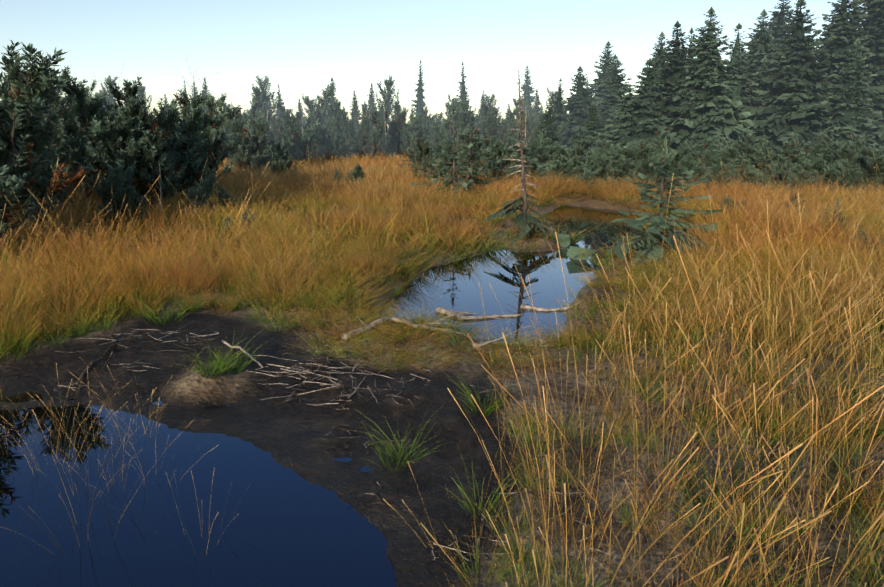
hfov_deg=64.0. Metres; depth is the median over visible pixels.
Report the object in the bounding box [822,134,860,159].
thicket pine
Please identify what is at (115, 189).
shrub
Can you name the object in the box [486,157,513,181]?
thicket pine
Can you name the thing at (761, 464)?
twigs
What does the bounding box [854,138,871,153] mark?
thicket pine
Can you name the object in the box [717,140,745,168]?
thicket pine
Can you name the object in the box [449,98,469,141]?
pine
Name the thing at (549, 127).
spruce
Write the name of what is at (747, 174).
thicket pine
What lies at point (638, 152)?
thicket pine
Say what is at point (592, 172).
thicket pine
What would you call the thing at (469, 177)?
spruce
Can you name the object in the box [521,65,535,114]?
spruce
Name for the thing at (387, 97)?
pine
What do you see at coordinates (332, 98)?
spruce
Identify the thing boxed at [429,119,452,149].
pine
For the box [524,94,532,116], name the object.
forest
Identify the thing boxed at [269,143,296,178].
pine
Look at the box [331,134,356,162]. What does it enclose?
pine
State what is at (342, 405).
twigs
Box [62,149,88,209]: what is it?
snag
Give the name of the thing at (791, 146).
thicket pine
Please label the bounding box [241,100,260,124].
pine
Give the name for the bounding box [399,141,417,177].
spruce
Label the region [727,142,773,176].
thicket pine
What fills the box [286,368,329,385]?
twigs
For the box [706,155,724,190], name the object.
thicket pine
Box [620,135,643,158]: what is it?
thicket pine
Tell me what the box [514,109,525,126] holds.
pine
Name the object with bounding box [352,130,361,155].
pine
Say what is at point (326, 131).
pine
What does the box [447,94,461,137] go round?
pine
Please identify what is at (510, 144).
thicket pine
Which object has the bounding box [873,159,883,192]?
thicket pine
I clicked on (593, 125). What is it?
spruce
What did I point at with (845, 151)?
thicket pine
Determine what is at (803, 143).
thicket pine
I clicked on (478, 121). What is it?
pine
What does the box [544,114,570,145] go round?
pine
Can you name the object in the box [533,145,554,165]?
thicket pine
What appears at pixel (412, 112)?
forest
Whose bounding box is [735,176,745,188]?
thicket pine
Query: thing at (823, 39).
spruce
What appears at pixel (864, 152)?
thicket pine
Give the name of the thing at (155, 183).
bare tree
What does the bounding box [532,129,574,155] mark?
thicket pine
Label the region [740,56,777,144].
spruce
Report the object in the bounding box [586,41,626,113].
spruce
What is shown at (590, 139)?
thicket pine
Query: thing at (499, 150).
thicket pine
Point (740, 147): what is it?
thicket pine
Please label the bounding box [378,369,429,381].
twigs
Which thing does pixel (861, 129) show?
spruce
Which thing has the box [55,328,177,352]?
twigs
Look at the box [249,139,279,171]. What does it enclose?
pine
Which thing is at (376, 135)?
pine
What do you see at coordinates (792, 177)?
thicket pine
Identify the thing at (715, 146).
thicket pine
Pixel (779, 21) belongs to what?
spruce
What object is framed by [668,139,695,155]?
thicket pine
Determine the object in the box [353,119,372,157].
pine
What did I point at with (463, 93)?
spruce
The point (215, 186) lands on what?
pine
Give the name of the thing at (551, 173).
thicket pine
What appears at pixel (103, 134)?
tree
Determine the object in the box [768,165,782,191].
thicket pine
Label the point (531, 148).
thicket pine
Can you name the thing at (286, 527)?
water
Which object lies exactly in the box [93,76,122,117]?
pine
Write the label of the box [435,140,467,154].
thicket pine
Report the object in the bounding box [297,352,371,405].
twig heap
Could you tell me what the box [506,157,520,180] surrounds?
thicket pine
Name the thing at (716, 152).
thicket pine
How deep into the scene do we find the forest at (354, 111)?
50.53 m
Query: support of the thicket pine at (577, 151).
on the ground at (288, 434)
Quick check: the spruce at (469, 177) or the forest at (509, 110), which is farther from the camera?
the forest at (509, 110)
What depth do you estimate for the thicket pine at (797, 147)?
22.08 m
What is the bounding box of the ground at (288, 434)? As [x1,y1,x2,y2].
[0,158,883,586]
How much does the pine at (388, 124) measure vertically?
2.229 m
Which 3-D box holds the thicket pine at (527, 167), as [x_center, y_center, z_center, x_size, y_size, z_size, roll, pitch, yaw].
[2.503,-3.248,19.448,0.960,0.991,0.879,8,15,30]
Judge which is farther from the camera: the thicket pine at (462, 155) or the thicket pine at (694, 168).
the thicket pine at (462, 155)
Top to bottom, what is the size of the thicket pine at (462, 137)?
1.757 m
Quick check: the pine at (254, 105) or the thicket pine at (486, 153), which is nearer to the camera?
the thicket pine at (486, 153)
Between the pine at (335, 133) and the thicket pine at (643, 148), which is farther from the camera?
the pine at (335, 133)
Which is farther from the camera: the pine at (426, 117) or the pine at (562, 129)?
the pine at (426, 117)
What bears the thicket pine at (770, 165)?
on the ground at (288, 434)
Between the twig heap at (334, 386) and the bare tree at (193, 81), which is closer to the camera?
the twig heap at (334, 386)
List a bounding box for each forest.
[163,94,168,109]
[191,82,199,102]
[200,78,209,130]
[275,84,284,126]
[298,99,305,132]
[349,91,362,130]
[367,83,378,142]
[392,96,401,116]
[408,106,414,124]
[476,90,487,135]
[504,104,511,125]
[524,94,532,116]
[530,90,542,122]
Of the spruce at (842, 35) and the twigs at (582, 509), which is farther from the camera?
the spruce at (842, 35)
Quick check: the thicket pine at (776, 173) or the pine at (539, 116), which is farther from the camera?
the pine at (539, 116)
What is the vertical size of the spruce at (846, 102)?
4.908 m
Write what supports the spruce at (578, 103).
on the ground at (288, 434)
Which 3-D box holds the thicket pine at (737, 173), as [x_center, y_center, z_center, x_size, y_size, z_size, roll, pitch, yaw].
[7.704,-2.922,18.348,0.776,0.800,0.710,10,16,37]
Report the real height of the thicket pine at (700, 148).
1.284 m
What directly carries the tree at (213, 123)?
on the ground at (288, 434)
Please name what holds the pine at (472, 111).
on the ground at (288, 434)
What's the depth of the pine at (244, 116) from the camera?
32.67 m
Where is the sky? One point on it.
(300, 45)
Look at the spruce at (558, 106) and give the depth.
34.55 m
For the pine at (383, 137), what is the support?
on the ground at (288, 434)
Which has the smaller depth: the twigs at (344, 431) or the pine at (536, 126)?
the twigs at (344, 431)
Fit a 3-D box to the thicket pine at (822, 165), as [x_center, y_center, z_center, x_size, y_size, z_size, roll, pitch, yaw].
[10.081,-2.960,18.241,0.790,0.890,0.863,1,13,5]
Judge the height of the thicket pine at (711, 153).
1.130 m
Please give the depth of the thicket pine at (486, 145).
22.90 m
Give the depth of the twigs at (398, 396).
4.39 m
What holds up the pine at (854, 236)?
on the ground at (288, 434)
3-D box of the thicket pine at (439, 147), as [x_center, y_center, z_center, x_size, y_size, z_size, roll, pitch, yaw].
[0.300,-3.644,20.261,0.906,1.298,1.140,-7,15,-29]
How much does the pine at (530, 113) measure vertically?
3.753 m
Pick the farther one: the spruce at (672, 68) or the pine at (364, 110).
the pine at (364, 110)
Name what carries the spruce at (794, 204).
on the ground at (288, 434)
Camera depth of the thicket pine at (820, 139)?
21.61 m
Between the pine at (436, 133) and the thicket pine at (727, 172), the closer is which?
the thicket pine at (727, 172)
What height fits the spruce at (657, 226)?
1.843 m
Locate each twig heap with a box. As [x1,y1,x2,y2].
[243,359,339,396]
[254,361,300,379]
[260,385,300,403]
[277,352,369,377]
[279,370,393,397]
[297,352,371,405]
[300,346,353,368]
[307,359,387,385]
[362,378,410,405]
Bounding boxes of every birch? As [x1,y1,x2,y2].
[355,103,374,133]
[509,99,538,138]
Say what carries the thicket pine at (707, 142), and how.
on the ground at (288, 434)
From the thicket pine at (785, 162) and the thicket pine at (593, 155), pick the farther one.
the thicket pine at (593, 155)
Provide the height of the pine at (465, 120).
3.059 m
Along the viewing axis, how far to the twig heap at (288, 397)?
4.54 m
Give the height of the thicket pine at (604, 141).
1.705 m
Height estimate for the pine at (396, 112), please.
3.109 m
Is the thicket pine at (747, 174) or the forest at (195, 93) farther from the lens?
the forest at (195, 93)
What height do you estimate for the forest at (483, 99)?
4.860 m
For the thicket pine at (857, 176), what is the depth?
17.56 m
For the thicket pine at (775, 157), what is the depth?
21.22 m
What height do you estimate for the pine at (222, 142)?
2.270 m
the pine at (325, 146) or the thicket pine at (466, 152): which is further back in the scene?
the pine at (325, 146)
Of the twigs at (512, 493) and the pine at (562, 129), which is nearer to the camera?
the twigs at (512, 493)
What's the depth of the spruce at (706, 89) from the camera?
25.15 m
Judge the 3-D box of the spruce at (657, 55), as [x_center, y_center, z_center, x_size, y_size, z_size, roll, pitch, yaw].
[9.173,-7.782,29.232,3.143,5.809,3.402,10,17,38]
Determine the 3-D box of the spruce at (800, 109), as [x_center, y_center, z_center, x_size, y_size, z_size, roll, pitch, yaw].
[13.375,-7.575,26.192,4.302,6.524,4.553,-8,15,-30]
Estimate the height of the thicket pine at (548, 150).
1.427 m
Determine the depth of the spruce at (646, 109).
25.61 m
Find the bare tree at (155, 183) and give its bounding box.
[142,153,169,211]
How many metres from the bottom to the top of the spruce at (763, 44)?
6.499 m
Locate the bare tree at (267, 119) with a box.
[253,105,276,143]
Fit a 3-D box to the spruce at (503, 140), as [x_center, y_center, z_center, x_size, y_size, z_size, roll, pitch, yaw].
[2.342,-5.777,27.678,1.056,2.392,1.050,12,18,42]
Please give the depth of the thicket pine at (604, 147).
23.03 m
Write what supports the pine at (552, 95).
on the ground at (288, 434)
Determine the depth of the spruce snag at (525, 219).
10.93 m
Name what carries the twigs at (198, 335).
on the ground at (288, 434)
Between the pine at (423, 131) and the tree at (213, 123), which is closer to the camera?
the tree at (213, 123)
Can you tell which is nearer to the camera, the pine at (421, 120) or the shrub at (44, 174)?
the shrub at (44, 174)
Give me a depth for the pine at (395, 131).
34.56 m
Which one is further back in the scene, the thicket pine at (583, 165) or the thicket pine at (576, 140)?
the thicket pine at (576, 140)
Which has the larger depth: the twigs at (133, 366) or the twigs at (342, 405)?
the twigs at (133, 366)
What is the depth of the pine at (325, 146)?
32.98 m
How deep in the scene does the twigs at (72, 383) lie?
4.81 m
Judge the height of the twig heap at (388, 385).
0.060 m
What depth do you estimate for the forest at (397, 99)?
57.90 m
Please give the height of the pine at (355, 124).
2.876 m
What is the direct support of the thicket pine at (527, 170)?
on the ground at (288, 434)
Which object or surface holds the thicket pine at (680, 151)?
on the ground at (288, 434)
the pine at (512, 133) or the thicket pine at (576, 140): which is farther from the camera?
the pine at (512, 133)
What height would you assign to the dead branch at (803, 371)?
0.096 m
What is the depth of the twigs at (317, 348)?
5.38 m
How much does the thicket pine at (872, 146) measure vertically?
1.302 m
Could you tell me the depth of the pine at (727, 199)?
12.83 m
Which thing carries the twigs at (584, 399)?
on the ground at (288, 434)
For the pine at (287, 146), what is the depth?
27.81 m
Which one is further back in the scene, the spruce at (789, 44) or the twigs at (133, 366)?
the spruce at (789, 44)
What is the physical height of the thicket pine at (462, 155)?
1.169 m
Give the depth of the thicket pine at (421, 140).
24.02 m
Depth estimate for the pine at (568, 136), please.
33.63 m
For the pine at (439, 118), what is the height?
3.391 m
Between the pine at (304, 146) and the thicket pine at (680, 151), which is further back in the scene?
the pine at (304, 146)
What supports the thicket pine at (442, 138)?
on the ground at (288, 434)
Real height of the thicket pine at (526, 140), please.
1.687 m
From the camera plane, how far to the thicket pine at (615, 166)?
18.70 m
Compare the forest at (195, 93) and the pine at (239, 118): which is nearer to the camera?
the pine at (239, 118)
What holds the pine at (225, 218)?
on the ground at (288, 434)
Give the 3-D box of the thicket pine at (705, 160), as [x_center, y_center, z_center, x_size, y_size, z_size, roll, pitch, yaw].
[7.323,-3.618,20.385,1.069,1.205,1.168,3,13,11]
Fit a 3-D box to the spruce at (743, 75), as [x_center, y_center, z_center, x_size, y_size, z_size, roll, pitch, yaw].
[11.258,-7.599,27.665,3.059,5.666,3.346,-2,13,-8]
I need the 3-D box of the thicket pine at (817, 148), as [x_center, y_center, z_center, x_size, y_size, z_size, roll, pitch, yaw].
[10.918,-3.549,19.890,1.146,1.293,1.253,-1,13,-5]
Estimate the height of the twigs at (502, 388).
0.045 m
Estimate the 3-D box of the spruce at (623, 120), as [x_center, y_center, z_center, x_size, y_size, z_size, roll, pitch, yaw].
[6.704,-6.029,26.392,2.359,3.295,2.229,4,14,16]
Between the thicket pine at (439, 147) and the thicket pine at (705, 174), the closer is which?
the thicket pine at (705, 174)
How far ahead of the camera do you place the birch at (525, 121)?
33.70 m
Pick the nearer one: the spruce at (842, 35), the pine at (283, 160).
the pine at (283, 160)
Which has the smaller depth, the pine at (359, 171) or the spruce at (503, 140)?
the pine at (359, 171)
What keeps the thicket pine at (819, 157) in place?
on the ground at (288, 434)
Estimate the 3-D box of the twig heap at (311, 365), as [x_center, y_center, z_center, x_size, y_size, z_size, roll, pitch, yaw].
[-0.827,0.480,4.928,0.483,0.092,0.608,6,14,23]
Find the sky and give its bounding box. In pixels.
[0,0,866,129]
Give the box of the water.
[0,205,646,586]
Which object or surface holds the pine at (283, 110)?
on the ground at (288, 434)
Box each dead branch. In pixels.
[75,322,116,384]
[222,340,295,367]
[341,312,472,340]
[435,307,523,319]
[472,325,552,347]
[520,300,583,310]
[789,353,835,384]
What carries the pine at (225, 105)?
on the ground at (288, 434)
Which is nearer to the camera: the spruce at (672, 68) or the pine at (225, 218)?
the pine at (225, 218)
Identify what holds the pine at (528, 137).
on the ground at (288, 434)
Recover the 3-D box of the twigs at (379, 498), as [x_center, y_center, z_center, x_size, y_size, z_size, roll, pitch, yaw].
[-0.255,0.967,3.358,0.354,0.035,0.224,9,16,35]
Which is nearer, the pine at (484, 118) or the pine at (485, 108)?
the pine at (484, 118)
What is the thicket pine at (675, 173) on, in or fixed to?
on the ground at (288, 434)
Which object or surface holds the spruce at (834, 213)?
on the ground at (288, 434)
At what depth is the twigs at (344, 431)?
4.04 m
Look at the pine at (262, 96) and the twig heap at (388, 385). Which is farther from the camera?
the pine at (262, 96)
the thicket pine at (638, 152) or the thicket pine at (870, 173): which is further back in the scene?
the thicket pine at (638, 152)
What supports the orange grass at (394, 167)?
on the ground at (288, 434)
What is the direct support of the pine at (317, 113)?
on the ground at (288, 434)
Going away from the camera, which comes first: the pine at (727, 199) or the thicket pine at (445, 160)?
the pine at (727, 199)
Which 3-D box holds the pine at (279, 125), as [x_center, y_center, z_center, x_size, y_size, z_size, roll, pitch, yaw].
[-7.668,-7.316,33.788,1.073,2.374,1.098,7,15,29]
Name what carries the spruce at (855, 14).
on the ground at (288, 434)
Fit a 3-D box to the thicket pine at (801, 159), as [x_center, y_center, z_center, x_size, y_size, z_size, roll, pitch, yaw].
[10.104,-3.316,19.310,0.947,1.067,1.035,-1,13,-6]
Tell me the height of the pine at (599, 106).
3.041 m
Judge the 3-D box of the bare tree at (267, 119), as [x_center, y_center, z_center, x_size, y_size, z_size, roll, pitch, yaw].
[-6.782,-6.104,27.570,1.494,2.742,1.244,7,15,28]
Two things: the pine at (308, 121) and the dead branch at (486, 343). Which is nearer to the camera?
the dead branch at (486, 343)
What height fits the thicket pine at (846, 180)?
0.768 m
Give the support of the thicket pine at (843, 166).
on the ground at (288, 434)
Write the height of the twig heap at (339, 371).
0.098 m
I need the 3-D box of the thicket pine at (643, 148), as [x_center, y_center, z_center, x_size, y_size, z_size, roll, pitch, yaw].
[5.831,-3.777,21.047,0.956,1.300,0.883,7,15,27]
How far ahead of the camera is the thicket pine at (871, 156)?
18.52 m
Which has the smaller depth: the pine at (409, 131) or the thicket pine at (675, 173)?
the thicket pine at (675, 173)
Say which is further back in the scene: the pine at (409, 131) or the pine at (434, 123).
the pine at (434, 123)
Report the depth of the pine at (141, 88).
37.90 m
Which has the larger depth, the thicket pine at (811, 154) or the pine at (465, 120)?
the pine at (465, 120)
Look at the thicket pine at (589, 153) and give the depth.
21.41 m
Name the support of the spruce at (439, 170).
on the ground at (288, 434)
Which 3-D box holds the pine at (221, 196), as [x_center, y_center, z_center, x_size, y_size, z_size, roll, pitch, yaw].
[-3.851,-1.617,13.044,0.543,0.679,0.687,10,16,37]
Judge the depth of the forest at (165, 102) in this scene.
49.98 m
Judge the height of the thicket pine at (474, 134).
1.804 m
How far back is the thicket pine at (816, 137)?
23.07 m
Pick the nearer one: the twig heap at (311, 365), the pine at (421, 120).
the twig heap at (311, 365)
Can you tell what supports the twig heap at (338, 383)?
on the ground at (288, 434)
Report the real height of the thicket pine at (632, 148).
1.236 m
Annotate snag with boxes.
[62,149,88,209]
[484,70,569,247]
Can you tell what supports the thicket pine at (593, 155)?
on the ground at (288, 434)
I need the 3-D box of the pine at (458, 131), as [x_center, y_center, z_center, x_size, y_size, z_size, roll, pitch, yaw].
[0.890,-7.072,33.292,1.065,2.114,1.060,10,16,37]
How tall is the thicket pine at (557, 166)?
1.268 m
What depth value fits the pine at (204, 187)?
12.35 m
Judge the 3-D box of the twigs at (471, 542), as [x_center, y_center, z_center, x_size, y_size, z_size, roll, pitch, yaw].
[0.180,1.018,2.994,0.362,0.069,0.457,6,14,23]
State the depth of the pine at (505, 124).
38.81 m
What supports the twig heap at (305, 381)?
on the ground at (288, 434)
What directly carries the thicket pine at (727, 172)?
on the ground at (288, 434)
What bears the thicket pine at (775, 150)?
on the ground at (288, 434)
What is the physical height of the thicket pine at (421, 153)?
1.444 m
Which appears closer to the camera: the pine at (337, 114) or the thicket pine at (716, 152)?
the thicket pine at (716, 152)
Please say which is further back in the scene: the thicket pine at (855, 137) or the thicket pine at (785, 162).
the thicket pine at (855, 137)
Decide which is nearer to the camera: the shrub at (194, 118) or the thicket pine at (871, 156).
the shrub at (194, 118)
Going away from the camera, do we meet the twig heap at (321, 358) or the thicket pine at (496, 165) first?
the twig heap at (321, 358)
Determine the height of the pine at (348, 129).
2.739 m
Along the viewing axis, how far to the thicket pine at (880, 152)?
21.04 m
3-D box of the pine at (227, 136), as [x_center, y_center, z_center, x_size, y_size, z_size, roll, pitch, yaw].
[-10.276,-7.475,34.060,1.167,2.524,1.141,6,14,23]
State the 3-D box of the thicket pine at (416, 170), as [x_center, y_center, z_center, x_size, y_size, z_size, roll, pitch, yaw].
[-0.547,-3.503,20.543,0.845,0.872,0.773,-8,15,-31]
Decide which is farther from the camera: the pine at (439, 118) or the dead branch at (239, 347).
the pine at (439, 118)
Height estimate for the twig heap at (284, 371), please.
0.053 m
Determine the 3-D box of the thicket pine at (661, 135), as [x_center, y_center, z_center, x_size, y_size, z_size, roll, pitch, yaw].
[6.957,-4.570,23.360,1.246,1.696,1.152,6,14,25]
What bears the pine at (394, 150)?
on the ground at (288, 434)
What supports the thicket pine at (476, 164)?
on the ground at (288, 434)
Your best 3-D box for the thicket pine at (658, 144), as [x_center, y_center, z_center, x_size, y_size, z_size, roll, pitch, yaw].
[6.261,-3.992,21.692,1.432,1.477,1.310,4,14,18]
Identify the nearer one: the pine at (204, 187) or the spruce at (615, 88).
the pine at (204, 187)
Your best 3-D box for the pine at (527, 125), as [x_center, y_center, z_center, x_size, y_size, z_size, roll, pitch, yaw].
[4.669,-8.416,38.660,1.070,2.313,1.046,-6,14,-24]
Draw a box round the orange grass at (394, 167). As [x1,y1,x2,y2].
[0,145,883,586]
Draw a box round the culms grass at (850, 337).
[0,143,883,586]
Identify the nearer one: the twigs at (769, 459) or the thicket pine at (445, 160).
the twigs at (769, 459)
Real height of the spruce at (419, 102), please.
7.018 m
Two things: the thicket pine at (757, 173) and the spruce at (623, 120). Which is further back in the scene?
the spruce at (623, 120)
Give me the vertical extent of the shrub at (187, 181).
2.058 m
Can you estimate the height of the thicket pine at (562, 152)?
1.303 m
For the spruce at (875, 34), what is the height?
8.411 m
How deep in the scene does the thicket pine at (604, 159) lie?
20.26 m
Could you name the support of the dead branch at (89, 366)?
on the ground at (288, 434)
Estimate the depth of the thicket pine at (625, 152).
20.10 m
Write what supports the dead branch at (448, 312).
on the water
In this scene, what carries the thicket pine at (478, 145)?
on the ground at (288, 434)
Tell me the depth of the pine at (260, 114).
37.22 m
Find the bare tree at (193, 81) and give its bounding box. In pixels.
[175,56,218,130]
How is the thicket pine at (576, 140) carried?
on the ground at (288, 434)
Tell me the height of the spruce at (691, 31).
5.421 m
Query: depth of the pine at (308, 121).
33.77 m
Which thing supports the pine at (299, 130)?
on the ground at (288, 434)
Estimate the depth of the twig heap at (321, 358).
5.11 m
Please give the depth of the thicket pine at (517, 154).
20.97 m
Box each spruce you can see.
[325,78,341,135]
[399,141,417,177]
[410,150,450,197]
[411,60,425,124]
[427,101,475,200]
[447,122,488,195]
[456,62,471,112]
[497,117,510,142]
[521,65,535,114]
[532,101,562,152]
[551,78,568,125]
[555,66,601,146]
[566,137,732,266]
[579,102,613,147]
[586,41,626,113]
[595,54,635,136]
[603,86,636,148]
[604,58,683,151]
[632,31,671,96]
[652,20,698,151]
[665,7,754,151]
[685,28,695,101]
[720,23,766,142]
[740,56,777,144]
[741,0,857,149]
[741,9,783,94]
[756,0,803,65]
[775,30,810,62]
[776,188,808,220]
[813,0,883,147]
[813,38,883,146]
[815,13,834,61]
[816,0,864,56]
[820,198,859,229]
[853,0,883,153]
[856,95,880,147]
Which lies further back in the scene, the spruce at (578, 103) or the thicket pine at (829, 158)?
the spruce at (578, 103)
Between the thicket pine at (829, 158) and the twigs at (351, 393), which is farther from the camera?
the thicket pine at (829, 158)
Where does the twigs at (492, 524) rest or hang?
on the ground at (288, 434)
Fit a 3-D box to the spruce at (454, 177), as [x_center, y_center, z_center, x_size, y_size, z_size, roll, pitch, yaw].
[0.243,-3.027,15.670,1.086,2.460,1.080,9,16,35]
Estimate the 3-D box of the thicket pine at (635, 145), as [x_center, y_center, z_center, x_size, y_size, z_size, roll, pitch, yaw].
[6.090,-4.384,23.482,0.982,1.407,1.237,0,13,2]
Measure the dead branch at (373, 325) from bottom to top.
0.225 m
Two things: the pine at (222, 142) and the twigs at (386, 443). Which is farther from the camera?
the pine at (222, 142)
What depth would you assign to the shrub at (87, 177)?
14.83 m
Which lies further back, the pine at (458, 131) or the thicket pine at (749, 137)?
the pine at (458, 131)
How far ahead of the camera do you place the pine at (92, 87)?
15.82 m
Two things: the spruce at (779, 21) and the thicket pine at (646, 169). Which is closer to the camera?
the thicket pine at (646, 169)
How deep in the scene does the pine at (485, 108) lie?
38.41 m
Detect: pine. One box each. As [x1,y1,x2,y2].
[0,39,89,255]
[0,78,75,179]
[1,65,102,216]
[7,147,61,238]
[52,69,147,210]
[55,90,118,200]
[58,79,98,174]
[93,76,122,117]
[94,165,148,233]
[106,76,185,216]
[132,83,151,121]
[134,97,179,139]
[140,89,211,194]
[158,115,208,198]
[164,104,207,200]
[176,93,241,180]
[181,168,217,223]
[208,126,227,155]
[209,182,221,198]
[215,188,251,213]
[217,103,231,117]
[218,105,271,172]
[222,210,256,236]
[224,119,236,158]
[231,112,251,144]
[240,113,252,151]
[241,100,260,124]
[245,114,295,161]
[249,75,283,140]
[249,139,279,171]
[256,109,277,144]
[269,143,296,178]
[272,115,288,156]
[276,102,304,147]
[283,116,318,164]
[286,113,304,150]
[300,84,335,129]
[302,115,315,133]
[303,121,331,160]
[316,118,334,159]
[326,98,346,143]
[329,126,342,159]
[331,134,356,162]
[332,164,364,190]
[339,108,358,142]
[340,109,355,142]
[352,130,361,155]
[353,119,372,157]
[357,101,374,140]
[362,107,390,159]
[367,75,398,139]
[378,117,390,152]
[383,109,408,156]
[383,118,403,149]
[384,134,398,158]
[390,101,410,151]
[399,114,420,154]
[410,139,434,172]
[411,134,430,165]
[412,157,430,181]
[413,111,430,130]
[413,119,431,143]
[420,106,435,139]
[428,153,451,184]
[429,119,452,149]
[430,118,442,148]
[431,125,443,154]
[433,132,467,150]
[434,101,455,138]
[434,144,466,175]
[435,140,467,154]
[438,147,467,185]
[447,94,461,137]
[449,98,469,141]
[450,120,469,146]
[454,102,479,140]
[457,129,480,150]
[460,108,481,134]
[461,144,476,160]
[466,108,477,129]
[466,146,494,177]
[466,153,481,178]
[468,128,488,152]
[473,141,492,155]
[477,93,505,142]
[478,109,500,141]
[479,115,498,141]
[479,134,499,155]
[479,159,505,187]
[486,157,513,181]
[489,140,531,169]
[495,111,511,144]
[501,110,524,143]
[505,140,550,169]
[506,138,536,160]
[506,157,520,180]
[507,95,536,138]
[511,156,550,183]
[512,159,535,180]
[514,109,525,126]
[515,133,531,153]
[516,112,531,142]
[524,120,532,139]
[528,113,547,140]
[528,114,540,140]
[528,141,536,154]
[530,158,556,178]
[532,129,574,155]
[532,139,566,158]
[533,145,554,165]
[535,148,574,186]
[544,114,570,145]
[545,87,567,116]
[550,144,587,164]
[558,147,579,181]
[564,129,570,147]
[568,133,605,157]
[569,152,601,186]
[569,156,581,169]
[570,136,592,149]
[575,155,604,191]
[579,148,603,165]
[581,142,612,157]
[583,151,602,162]
[591,100,604,121]
[594,131,619,152]
[598,157,613,178]
[600,143,636,169]
[602,152,627,184]
[604,158,637,186]
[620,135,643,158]
[622,158,641,185]
[628,144,651,163]
[630,140,640,149]
[631,146,640,159]
[633,147,643,167]
[634,138,664,158]
[636,151,670,190]
[638,129,670,158]
[665,141,689,167]
[666,159,681,185]
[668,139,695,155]
[677,154,714,188]
[683,146,710,168]
[684,166,713,191]
[694,135,719,158]
[694,143,705,160]
[695,149,718,167]
[700,139,716,154]
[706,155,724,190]
[708,150,726,166]
[709,157,734,193]
[711,143,722,154]
[717,130,756,151]
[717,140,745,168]
[719,195,746,216]
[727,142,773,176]
[729,165,739,186]
[734,139,764,157]
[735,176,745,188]
[740,159,771,189]
[742,167,771,190]
[750,140,778,161]
[755,148,787,174]
[764,157,793,187]
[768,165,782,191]
[770,132,798,154]
[776,143,801,155]
[778,160,813,193]
[780,140,807,150]
[781,140,811,163]
[791,148,824,173]
[793,151,819,170]
[796,153,823,180]
[798,133,826,152]
[804,163,826,191]
[808,131,831,147]
[809,143,853,164]
[815,160,847,187]
[818,159,851,180]
[819,147,859,173]
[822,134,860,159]
[824,168,857,191]
[830,132,869,150]
[833,141,870,169]
[848,166,882,193]
[850,230,883,257]
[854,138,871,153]
[855,149,869,165]
[856,144,883,159]
[859,156,883,190]
[864,142,881,154]
[866,150,879,170]
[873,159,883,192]
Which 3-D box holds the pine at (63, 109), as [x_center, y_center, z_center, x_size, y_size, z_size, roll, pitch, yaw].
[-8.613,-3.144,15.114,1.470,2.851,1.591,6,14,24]
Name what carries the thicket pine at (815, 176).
on the ground at (288, 434)
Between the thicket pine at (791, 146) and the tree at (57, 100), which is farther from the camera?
the thicket pine at (791, 146)
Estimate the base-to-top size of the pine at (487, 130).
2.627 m
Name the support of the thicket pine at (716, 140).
on the ground at (288, 434)
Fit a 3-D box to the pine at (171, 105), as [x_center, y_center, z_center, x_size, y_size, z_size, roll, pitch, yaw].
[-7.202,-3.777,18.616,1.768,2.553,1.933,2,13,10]
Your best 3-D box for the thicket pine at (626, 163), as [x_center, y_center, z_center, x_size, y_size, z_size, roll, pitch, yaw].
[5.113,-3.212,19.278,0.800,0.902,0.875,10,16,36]
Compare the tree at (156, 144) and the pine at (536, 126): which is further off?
the pine at (536, 126)
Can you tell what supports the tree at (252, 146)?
on the ground at (288, 434)
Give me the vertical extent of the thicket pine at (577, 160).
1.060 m
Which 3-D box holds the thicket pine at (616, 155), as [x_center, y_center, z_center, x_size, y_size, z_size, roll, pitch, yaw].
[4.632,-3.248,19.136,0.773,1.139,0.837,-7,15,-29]

